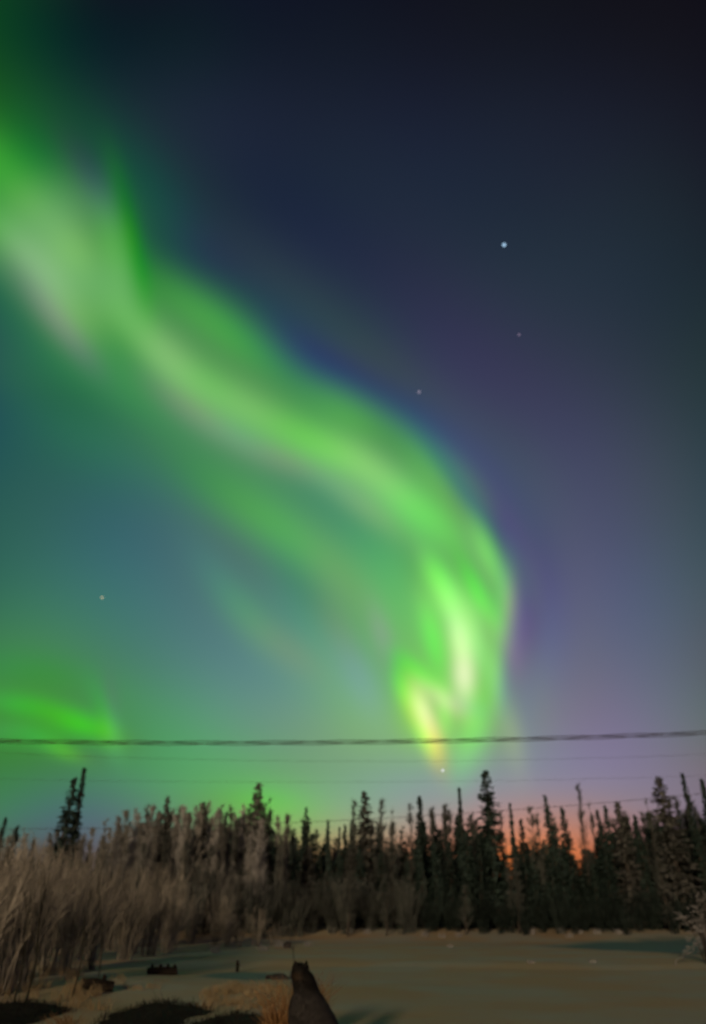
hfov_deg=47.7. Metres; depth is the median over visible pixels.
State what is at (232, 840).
spruce tree
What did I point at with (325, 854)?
spruce tree
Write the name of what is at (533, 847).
birch tree
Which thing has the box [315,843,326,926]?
spruce tree
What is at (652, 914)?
brush shrub
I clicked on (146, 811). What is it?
birch tree
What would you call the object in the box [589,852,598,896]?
spruce tree
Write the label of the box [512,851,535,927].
spruce tree
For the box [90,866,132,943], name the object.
willow shrub
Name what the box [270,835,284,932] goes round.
tree
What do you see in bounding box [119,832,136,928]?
birch tree
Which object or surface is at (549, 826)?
spruce tree
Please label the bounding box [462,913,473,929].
brush shrub
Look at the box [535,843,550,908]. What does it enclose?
spruce tree
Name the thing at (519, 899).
spruce tree
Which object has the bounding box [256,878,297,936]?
brush shrub
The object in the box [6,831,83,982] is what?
willow shrub
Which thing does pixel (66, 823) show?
spruce tree
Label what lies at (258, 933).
willow shrub
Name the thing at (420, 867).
spruce tree
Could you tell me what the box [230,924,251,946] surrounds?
willow shrub
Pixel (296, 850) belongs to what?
spruce tree
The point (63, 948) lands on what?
willow shrub
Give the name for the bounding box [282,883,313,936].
brush shrub
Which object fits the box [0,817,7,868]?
spruce tree
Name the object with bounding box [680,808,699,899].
birch tree
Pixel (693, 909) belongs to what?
brush shrub
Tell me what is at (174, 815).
birch tree
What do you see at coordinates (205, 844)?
birch tree
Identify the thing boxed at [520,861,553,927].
spruce tree
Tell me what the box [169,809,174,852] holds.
birch tree
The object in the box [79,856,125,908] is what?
brush shrub
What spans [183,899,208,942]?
willow shrub
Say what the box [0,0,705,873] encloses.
sky
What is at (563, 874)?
spruce tree
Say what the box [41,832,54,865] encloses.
birch tree
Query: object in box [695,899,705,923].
brush shrub
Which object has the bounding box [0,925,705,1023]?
snow field
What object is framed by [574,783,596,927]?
birch tree
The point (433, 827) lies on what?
birch tree
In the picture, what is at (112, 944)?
willow shrub
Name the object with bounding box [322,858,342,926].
spruce tree
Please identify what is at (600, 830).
spruce tree
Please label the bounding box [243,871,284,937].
brush shrub
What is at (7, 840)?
birch tree
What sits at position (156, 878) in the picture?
brush shrub
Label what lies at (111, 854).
birch tree
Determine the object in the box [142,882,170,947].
willow shrub
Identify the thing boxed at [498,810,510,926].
birch tree
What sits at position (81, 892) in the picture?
willow shrub
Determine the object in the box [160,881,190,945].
willow shrub
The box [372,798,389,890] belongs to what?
birch tree
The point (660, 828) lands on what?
spruce tree
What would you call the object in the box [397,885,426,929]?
brush shrub
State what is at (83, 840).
birch tree
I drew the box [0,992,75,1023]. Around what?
heath patch
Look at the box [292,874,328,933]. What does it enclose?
brush shrub
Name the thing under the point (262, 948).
grass tuft
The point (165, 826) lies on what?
spruce tree
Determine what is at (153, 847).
birch tree
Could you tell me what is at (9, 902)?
willow shrub
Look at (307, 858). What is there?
spruce tree
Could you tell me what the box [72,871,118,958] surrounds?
willow shrub
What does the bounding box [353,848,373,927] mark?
spruce tree
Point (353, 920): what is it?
brush shrub
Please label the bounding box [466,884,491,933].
brush shrub
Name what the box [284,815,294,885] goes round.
birch tree
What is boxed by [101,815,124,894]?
birch tree
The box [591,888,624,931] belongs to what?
brush shrub
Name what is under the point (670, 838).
spruce tree
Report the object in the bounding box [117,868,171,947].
willow shrub
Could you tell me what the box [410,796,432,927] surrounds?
spruce tree
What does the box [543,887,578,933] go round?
brush shrub
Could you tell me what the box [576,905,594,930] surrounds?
brush shrub
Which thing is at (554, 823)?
birch tree
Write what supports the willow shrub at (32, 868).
on the snow field
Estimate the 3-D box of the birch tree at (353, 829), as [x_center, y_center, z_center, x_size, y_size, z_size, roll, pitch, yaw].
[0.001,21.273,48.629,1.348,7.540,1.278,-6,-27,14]
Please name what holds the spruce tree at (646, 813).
on the snow field
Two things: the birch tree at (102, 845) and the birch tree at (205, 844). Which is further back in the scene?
the birch tree at (205, 844)
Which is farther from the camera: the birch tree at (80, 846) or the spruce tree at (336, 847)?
the spruce tree at (336, 847)
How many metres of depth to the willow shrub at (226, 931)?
32.32 m
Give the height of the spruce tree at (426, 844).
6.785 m
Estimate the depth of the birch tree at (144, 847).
42.32 m
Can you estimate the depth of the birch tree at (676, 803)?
66.76 m
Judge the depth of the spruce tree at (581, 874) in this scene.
50.67 m
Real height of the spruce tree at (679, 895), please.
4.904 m
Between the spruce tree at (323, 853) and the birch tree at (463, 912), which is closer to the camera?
the birch tree at (463, 912)
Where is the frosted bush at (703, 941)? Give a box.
[674,890,705,963]
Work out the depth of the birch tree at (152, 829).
47.74 m
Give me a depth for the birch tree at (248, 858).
44.45 m
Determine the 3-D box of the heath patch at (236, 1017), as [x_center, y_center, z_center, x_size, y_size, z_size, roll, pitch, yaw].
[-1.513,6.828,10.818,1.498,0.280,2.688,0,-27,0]
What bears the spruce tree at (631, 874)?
on the snow field
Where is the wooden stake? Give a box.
[235,960,238,971]
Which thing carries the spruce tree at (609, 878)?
on the snow field
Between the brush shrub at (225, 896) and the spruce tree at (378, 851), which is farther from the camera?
the spruce tree at (378, 851)
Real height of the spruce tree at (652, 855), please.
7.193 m
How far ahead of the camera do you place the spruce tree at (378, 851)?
54.21 m
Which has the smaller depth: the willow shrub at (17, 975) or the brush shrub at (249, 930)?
the willow shrub at (17, 975)
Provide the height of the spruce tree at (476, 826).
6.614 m
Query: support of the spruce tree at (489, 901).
on the snow field
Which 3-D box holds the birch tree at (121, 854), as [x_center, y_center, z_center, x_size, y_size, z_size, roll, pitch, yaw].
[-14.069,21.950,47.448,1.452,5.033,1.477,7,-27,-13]
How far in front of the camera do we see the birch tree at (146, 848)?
44.37 m
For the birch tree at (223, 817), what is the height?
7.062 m
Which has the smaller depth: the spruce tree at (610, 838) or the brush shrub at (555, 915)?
the brush shrub at (555, 915)
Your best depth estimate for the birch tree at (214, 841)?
45.37 m
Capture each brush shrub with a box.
[75,853,102,901]
[77,863,115,902]
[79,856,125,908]
[115,857,153,926]
[134,854,179,935]
[135,866,165,932]
[142,858,176,921]
[173,879,209,937]
[175,875,207,938]
[178,854,228,934]
[192,853,229,932]
[202,863,238,933]
[204,868,235,924]
[218,869,248,934]
[230,877,262,929]
[242,880,267,932]
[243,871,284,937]
[245,877,283,931]
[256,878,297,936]
[260,886,295,932]
[276,892,301,936]
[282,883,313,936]
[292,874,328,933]
[304,869,339,929]
[318,892,341,933]
[319,872,347,925]
[332,878,362,934]
[333,868,369,929]
[350,871,387,928]
[358,890,384,930]
[374,887,396,930]
[388,879,415,934]
[391,866,429,933]
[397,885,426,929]
[418,899,440,932]
[432,880,462,930]
[445,899,462,931]
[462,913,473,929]
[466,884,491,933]
[489,899,511,933]
[491,890,521,932]
[513,902,534,934]
[517,910,535,931]
[525,885,552,932]
[539,888,569,933]
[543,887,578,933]
[564,908,581,933]
[567,897,595,931]
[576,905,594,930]
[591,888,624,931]
[603,889,637,930]
[613,908,637,934]
[631,883,661,929]
[650,910,663,929]
[656,900,684,933]
[667,890,695,931]
[681,893,705,933]
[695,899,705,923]
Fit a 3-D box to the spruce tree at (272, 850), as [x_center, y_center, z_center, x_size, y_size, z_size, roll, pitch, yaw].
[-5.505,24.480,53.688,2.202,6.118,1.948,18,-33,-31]
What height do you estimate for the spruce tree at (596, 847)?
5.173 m
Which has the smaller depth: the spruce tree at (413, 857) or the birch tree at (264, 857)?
the birch tree at (264, 857)
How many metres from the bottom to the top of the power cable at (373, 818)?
4.075 m
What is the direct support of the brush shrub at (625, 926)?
on the snow field
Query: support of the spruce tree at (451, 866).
on the snow field
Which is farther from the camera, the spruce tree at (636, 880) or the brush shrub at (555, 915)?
the spruce tree at (636, 880)
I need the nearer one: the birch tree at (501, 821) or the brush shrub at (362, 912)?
the brush shrub at (362, 912)
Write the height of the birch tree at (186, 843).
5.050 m
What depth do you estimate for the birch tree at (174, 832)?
44.42 m
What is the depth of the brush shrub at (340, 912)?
41.09 m
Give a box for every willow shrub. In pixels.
[0,825,61,995]
[0,828,47,960]
[0,834,76,980]
[0,835,36,945]
[0,840,65,961]
[0,849,32,890]
[0,849,84,991]
[0,851,26,939]
[0,856,43,956]
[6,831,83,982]
[20,868,60,955]
[28,866,78,961]
[29,854,116,974]
[33,846,81,897]
[35,846,100,966]
[42,854,81,951]
[43,839,118,971]
[50,836,105,927]
[52,866,127,974]
[58,877,91,953]
[72,867,129,970]
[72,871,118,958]
[84,855,145,960]
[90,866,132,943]
[95,861,148,947]
[103,883,141,951]
[109,872,160,959]
[112,880,156,957]
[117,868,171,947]
[126,864,179,953]
[134,862,190,955]
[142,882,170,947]
[156,866,209,948]
[158,891,201,951]
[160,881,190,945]
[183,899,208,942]
[203,893,235,944]
[214,903,243,946]
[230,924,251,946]
[244,904,271,946]
[264,922,285,945]
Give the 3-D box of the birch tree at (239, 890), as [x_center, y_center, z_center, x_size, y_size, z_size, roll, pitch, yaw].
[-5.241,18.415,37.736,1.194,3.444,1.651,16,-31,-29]
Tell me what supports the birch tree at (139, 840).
on the snow field
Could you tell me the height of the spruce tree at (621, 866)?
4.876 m
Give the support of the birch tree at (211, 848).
on the snow field
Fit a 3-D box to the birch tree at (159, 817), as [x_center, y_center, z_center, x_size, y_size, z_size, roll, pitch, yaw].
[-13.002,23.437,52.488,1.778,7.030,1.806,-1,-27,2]
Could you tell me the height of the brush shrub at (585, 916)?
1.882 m
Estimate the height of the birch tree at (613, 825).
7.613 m
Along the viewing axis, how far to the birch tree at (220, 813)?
60.82 m
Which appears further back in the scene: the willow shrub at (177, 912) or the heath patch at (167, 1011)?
the willow shrub at (177, 912)
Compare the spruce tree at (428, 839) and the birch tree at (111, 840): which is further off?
the spruce tree at (428, 839)
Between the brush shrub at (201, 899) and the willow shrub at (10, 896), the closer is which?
the willow shrub at (10, 896)
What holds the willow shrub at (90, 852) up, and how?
on the snow field
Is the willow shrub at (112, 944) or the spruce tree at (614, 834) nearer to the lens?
the willow shrub at (112, 944)
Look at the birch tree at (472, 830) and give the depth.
50.07 m
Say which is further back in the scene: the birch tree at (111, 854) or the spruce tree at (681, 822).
the spruce tree at (681, 822)
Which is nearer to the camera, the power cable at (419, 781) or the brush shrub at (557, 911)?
the power cable at (419, 781)
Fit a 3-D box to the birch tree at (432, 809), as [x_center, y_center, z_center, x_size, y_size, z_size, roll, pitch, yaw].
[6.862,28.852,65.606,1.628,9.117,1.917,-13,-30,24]
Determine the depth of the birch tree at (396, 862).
64.13 m
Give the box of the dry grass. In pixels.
[0,961,292,1010]
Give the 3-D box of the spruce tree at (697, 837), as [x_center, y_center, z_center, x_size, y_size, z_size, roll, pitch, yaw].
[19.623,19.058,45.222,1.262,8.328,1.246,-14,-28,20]
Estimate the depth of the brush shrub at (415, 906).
41.57 m
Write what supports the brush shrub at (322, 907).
on the snow field
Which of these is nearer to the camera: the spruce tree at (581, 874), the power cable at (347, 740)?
the power cable at (347, 740)
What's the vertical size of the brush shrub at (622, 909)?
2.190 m
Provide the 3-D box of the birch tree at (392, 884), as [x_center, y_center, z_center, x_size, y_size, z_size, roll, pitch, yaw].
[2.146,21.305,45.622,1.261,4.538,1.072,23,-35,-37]
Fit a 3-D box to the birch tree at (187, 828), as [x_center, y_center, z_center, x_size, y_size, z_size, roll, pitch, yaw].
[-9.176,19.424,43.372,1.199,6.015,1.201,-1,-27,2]
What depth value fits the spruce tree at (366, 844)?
48.86 m
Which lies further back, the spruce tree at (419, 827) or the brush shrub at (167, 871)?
the spruce tree at (419, 827)
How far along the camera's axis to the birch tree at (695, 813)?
46.65 m
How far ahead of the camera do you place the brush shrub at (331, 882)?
43.46 m
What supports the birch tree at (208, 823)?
on the snow field
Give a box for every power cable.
[0,731,705,744]
[13,753,699,760]
[27,776,686,781]
[64,793,703,828]
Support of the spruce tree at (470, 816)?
on the snow field
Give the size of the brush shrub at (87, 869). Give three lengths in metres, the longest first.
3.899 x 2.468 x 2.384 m
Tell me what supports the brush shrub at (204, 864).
on the snow field
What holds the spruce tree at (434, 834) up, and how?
on the snow field
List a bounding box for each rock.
[265,973,289,979]
[283,941,290,947]
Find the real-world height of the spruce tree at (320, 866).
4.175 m
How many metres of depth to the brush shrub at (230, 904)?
40.83 m
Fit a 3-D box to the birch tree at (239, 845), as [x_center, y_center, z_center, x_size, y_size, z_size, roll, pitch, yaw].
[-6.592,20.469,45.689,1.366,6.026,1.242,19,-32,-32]
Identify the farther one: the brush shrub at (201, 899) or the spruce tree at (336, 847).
the spruce tree at (336, 847)
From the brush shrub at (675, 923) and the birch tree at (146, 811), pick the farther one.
the birch tree at (146, 811)
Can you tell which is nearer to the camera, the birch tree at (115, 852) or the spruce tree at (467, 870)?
the birch tree at (115, 852)
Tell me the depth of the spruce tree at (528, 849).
54.46 m
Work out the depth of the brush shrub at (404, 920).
41.00 m
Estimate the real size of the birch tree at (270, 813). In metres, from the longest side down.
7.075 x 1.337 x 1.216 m
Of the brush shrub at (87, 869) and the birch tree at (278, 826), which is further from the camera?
the birch tree at (278, 826)
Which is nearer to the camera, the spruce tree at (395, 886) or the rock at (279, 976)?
the rock at (279, 976)
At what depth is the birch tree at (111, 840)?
54.44 m
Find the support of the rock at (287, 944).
on the snow field
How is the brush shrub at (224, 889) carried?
on the snow field
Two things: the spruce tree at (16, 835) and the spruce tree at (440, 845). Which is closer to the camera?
the spruce tree at (16, 835)
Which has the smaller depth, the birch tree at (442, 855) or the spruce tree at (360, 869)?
the spruce tree at (360, 869)
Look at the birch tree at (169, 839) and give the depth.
45.64 m
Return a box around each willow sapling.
[13,886,37,1001]
[24,864,52,1002]
[70,868,101,999]
[93,856,109,978]
[289,913,298,962]
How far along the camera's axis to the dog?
7.96 m
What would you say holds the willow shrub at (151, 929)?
on the snow field
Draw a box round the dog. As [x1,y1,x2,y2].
[286,960,337,1023]
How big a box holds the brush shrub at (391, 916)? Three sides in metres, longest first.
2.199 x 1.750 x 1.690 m
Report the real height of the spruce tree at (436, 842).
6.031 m
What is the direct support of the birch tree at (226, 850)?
on the snow field
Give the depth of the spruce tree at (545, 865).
55.24 m
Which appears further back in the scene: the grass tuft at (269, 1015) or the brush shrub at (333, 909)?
the brush shrub at (333, 909)
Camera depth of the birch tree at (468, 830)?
51.32 m
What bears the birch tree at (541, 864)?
on the snow field
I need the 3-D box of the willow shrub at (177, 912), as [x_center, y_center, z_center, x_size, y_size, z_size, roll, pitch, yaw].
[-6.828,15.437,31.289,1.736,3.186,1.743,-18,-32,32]
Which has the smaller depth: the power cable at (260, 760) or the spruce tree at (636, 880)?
the power cable at (260, 760)
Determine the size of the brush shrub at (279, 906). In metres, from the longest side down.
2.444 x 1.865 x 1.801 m
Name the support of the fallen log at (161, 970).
on the snow field
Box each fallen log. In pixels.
[80,974,114,991]
[147,964,176,974]
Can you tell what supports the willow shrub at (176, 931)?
on the snow field
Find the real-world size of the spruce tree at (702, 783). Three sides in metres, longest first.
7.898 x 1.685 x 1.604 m
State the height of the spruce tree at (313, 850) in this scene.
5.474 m
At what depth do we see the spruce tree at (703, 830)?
49.06 m
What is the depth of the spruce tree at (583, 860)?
65.82 m
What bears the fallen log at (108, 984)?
on the snow field
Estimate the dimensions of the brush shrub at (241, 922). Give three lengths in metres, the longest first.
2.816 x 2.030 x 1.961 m
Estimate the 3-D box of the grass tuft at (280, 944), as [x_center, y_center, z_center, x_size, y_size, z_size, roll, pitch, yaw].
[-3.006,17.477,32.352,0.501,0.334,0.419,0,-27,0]
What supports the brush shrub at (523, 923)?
on the snow field
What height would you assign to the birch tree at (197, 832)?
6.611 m
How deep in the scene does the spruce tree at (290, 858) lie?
46.50 m
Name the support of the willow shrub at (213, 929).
on the snow field
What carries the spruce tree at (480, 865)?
on the snow field
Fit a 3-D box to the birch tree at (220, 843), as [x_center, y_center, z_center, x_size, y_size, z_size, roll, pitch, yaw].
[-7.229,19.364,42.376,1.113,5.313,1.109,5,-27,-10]
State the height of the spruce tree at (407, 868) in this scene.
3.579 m
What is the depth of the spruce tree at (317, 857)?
65.02 m
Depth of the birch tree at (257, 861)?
43.67 m
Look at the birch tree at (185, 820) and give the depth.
53.39 m
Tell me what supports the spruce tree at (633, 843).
on the snow field
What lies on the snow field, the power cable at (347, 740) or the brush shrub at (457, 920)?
the brush shrub at (457, 920)
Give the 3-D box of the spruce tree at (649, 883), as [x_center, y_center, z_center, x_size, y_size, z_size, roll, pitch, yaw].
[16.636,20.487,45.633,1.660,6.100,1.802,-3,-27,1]
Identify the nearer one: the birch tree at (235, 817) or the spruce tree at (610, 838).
the spruce tree at (610, 838)
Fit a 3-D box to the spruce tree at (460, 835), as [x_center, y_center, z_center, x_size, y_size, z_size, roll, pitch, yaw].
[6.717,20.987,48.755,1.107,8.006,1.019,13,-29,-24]
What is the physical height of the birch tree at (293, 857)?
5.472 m
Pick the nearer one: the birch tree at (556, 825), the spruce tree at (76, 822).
the spruce tree at (76, 822)
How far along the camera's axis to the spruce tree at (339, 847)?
49.74 m
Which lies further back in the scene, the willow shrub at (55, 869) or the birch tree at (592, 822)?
the birch tree at (592, 822)
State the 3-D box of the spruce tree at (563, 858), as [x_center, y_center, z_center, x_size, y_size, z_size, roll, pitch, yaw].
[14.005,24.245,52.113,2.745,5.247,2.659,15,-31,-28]
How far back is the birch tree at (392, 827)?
48.85 m
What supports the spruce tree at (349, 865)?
on the snow field
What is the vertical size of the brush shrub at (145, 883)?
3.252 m
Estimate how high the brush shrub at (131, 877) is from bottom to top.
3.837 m
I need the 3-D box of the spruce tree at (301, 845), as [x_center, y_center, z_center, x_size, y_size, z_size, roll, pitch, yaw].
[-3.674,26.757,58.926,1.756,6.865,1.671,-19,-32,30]
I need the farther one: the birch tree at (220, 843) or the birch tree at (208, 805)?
the birch tree at (208, 805)
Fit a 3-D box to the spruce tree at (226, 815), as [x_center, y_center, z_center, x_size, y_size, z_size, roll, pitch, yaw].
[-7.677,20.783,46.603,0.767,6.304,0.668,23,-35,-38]
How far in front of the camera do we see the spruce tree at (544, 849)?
65.89 m
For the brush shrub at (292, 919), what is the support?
on the snow field
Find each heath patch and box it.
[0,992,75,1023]
[90,993,214,1023]
[182,1002,267,1023]
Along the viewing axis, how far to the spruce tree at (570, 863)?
48.54 m
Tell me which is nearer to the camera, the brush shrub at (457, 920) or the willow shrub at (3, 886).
the willow shrub at (3, 886)
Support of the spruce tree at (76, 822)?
on the snow field
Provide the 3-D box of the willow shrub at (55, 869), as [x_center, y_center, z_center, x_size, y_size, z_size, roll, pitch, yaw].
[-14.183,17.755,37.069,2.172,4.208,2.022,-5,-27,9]
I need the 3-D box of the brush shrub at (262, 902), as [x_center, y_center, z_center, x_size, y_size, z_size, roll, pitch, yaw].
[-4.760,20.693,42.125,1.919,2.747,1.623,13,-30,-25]
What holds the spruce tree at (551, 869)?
on the snow field
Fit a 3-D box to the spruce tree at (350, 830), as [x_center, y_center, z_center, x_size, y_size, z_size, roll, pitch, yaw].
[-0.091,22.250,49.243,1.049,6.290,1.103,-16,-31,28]
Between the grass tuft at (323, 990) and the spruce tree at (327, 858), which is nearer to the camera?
the grass tuft at (323, 990)
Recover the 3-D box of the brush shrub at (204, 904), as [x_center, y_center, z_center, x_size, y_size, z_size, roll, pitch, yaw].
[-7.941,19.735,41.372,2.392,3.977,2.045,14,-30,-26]
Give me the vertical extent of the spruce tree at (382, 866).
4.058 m
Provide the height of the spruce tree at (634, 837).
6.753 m
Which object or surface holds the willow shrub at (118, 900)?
on the snow field
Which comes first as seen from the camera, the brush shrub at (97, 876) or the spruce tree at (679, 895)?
the brush shrub at (97, 876)
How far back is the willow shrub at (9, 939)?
13.96 m
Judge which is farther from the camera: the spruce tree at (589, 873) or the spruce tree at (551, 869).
the spruce tree at (589, 873)
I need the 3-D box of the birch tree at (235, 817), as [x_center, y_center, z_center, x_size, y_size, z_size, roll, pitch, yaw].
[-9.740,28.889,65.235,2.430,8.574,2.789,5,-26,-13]
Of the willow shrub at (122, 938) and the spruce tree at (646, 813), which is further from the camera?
the spruce tree at (646, 813)
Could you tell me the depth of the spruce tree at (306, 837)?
48.17 m
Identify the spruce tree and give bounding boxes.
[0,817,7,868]
[0,825,19,888]
[42,777,77,886]
[64,767,86,875]
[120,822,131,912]
[149,796,172,926]
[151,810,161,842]
[172,801,216,926]
[197,820,229,926]
[216,811,227,926]
[225,821,240,926]
[230,782,272,925]
[266,829,276,923]
[269,852,287,925]
[286,837,300,924]
[286,843,295,922]
[286,846,324,926]
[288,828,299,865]
[294,807,314,924]
[295,833,318,925]
[297,825,305,886]
[313,845,320,888]
[314,851,324,925]
[315,837,333,885]
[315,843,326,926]
[322,820,332,926]
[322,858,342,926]
[331,838,338,873]
[334,847,371,927]
[337,827,342,926]
[339,824,348,919]
[344,791,390,927]
[348,819,356,927]
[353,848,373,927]
[372,835,387,925]
[373,851,393,927]
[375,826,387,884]
[384,848,400,926]
[390,841,417,926]
[399,860,414,926]
[409,840,426,889]
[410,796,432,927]
[415,836,429,927]
[421,826,439,899]
[422,821,430,890]
[426,824,455,926]
[427,843,448,927]
[428,820,439,853]
[436,832,444,893]
[440,842,466,927]
[446,816,464,926]
[453,831,488,927]
[456,787,467,927]
[462,770,521,928]
[467,814,477,852]
[468,819,485,890]
[469,835,495,927]
[485,848,505,927]
[508,802,520,891]
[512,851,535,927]
[518,819,541,927]
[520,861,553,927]
[521,842,541,909]
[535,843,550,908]
[540,840,548,866]
[542,846,563,927]
[543,795,573,916]
[544,840,557,910]
[553,856,583,928]
[556,840,572,902]
[559,807,593,927]
[577,859,596,927]
[580,849,586,875]
[585,851,592,905]
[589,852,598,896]
[591,840,605,909]
[595,810,616,925]
[595,824,609,866]
[598,842,626,928]
[602,805,630,916]
[610,832,617,867]
[612,802,652,928]
[615,840,632,926]
[620,817,643,888]
[629,844,647,927]
[631,821,665,926]
[632,815,665,928]
[644,812,660,907]
[645,815,667,926]
[650,776,705,928]
[657,825,675,926]
[658,840,674,927]
[667,853,701,928]
[669,819,702,908]
[677,809,694,860]
[680,773,705,901]
[698,778,705,815]
[698,820,705,903]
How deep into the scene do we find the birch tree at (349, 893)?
40.45 m
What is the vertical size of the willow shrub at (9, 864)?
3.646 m
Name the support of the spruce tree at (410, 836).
on the snow field
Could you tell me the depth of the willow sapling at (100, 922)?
15.52 m
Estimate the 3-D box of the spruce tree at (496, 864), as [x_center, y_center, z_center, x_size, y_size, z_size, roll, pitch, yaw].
[8.075,19.746,46.987,3.845,8.813,4.047,4,-27,-9]
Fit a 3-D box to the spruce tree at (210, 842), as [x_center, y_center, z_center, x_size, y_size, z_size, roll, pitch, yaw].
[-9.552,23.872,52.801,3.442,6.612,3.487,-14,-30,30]
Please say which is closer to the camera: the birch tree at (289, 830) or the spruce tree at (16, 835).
the spruce tree at (16, 835)
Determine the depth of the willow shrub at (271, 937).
33.36 m
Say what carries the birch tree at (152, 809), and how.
on the snow field
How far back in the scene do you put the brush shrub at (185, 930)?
39.47 m
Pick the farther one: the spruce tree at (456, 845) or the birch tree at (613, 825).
the birch tree at (613, 825)
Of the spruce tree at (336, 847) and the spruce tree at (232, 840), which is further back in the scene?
the spruce tree at (336, 847)
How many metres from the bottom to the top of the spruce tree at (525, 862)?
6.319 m
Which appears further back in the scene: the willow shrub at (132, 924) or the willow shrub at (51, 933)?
the willow shrub at (132, 924)
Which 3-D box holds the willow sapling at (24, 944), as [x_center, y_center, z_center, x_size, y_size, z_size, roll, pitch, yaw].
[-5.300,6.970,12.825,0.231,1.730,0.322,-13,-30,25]
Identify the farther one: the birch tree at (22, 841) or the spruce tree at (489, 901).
the birch tree at (22, 841)
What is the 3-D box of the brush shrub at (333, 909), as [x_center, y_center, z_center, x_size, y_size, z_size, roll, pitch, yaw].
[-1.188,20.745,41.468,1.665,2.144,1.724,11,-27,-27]
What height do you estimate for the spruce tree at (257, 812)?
7.814 m
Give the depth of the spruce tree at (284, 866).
43.53 m
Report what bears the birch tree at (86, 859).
on the snow field
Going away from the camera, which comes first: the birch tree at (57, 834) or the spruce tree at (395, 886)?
the spruce tree at (395, 886)
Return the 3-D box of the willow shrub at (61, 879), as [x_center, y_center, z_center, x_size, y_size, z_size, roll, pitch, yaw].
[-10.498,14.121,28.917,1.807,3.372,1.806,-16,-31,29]
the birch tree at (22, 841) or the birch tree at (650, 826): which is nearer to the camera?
the birch tree at (650, 826)
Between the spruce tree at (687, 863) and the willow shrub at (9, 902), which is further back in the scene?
the spruce tree at (687, 863)
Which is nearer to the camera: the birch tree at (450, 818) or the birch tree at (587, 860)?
the birch tree at (587, 860)
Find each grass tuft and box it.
[40,1008,88,1023]
[242,978,292,1023]
[251,1003,287,1023]
[257,943,268,950]
[267,967,344,1007]
[273,938,282,946]
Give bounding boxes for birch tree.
[4,835,11,855]
[14,832,30,864]
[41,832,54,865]
[51,831,61,859]
[76,838,84,867]
[79,833,86,878]
[82,845,92,879]
[85,827,97,865]
[93,817,110,892]
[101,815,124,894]
[103,827,113,863]
[106,821,120,879]
[106,824,118,859]
[116,809,130,874]
[117,836,124,882]
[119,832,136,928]
[120,808,142,897]
[127,832,148,899]
[132,803,158,879]
[135,822,141,867]
[138,826,151,882]
[141,804,151,846]
[145,825,159,902]
[147,817,158,874]
[153,813,163,862]
[154,817,171,881]
[154,834,169,929]
[160,806,181,913]
[169,803,196,918]
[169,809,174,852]
[169,814,180,855]
[173,829,191,923]
[174,812,193,907]
[180,811,193,866]
[186,801,207,928]
[189,804,198,840]
[198,827,211,926]
[198,835,216,934]
[202,815,217,860]
[203,800,212,831]
[203,807,223,927]
[210,824,224,931]
[214,811,224,866]
[217,833,225,897]
[218,804,237,897]
[218,814,227,840]
[227,811,238,876]
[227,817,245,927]
[229,803,247,893]
[229,862,251,941]
[230,816,245,894]
[237,830,255,925]
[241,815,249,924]
[247,819,273,928]
[253,818,271,927]
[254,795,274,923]
[262,817,274,889]
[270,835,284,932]
[273,813,283,878]
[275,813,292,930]
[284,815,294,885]
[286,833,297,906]
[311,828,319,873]
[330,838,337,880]
[339,871,359,936]
[345,798,359,876]
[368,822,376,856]
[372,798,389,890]
[378,880,394,935]
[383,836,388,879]
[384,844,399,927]
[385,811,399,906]
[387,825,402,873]
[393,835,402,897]
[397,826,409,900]
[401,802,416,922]
[426,808,436,900]
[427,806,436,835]
[439,802,457,891]
[439,809,455,898]
[443,811,456,872]
[456,884,475,933]
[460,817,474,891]
[469,814,479,884]
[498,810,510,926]
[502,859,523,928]
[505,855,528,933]
[525,806,546,899]
[534,813,548,927]
[550,813,562,872]
[554,823,560,847]
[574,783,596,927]
[587,800,599,878]
[611,816,620,853]
[622,810,633,844]
[638,811,651,864]
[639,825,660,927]
[643,799,677,928]
[672,796,681,835]
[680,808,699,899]
[682,814,702,903]
[690,799,705,885]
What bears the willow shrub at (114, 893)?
on the snow field
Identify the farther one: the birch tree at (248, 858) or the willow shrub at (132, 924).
the birch tree at (248, 858)
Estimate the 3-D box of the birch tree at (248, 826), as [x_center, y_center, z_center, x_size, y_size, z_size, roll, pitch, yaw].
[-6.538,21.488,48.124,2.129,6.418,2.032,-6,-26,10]
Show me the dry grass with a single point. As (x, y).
(232, 987)
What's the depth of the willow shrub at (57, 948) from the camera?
18.46 m
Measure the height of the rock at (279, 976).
0.155 m
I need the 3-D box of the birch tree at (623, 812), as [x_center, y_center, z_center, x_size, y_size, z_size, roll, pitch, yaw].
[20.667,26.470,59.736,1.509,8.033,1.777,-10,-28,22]
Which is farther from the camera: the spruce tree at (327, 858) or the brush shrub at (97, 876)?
the spruce tree at (327, 858)
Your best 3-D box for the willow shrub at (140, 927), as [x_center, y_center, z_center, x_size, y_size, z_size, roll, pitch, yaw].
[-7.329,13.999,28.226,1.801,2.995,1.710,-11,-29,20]
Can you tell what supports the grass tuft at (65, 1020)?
on the snow field
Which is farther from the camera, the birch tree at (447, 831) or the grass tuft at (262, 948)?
the birch tree at (447, 831)
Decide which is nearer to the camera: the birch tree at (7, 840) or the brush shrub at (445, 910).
the brush shrub at (445, 910)
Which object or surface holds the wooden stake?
on the snow field
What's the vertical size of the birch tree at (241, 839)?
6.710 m

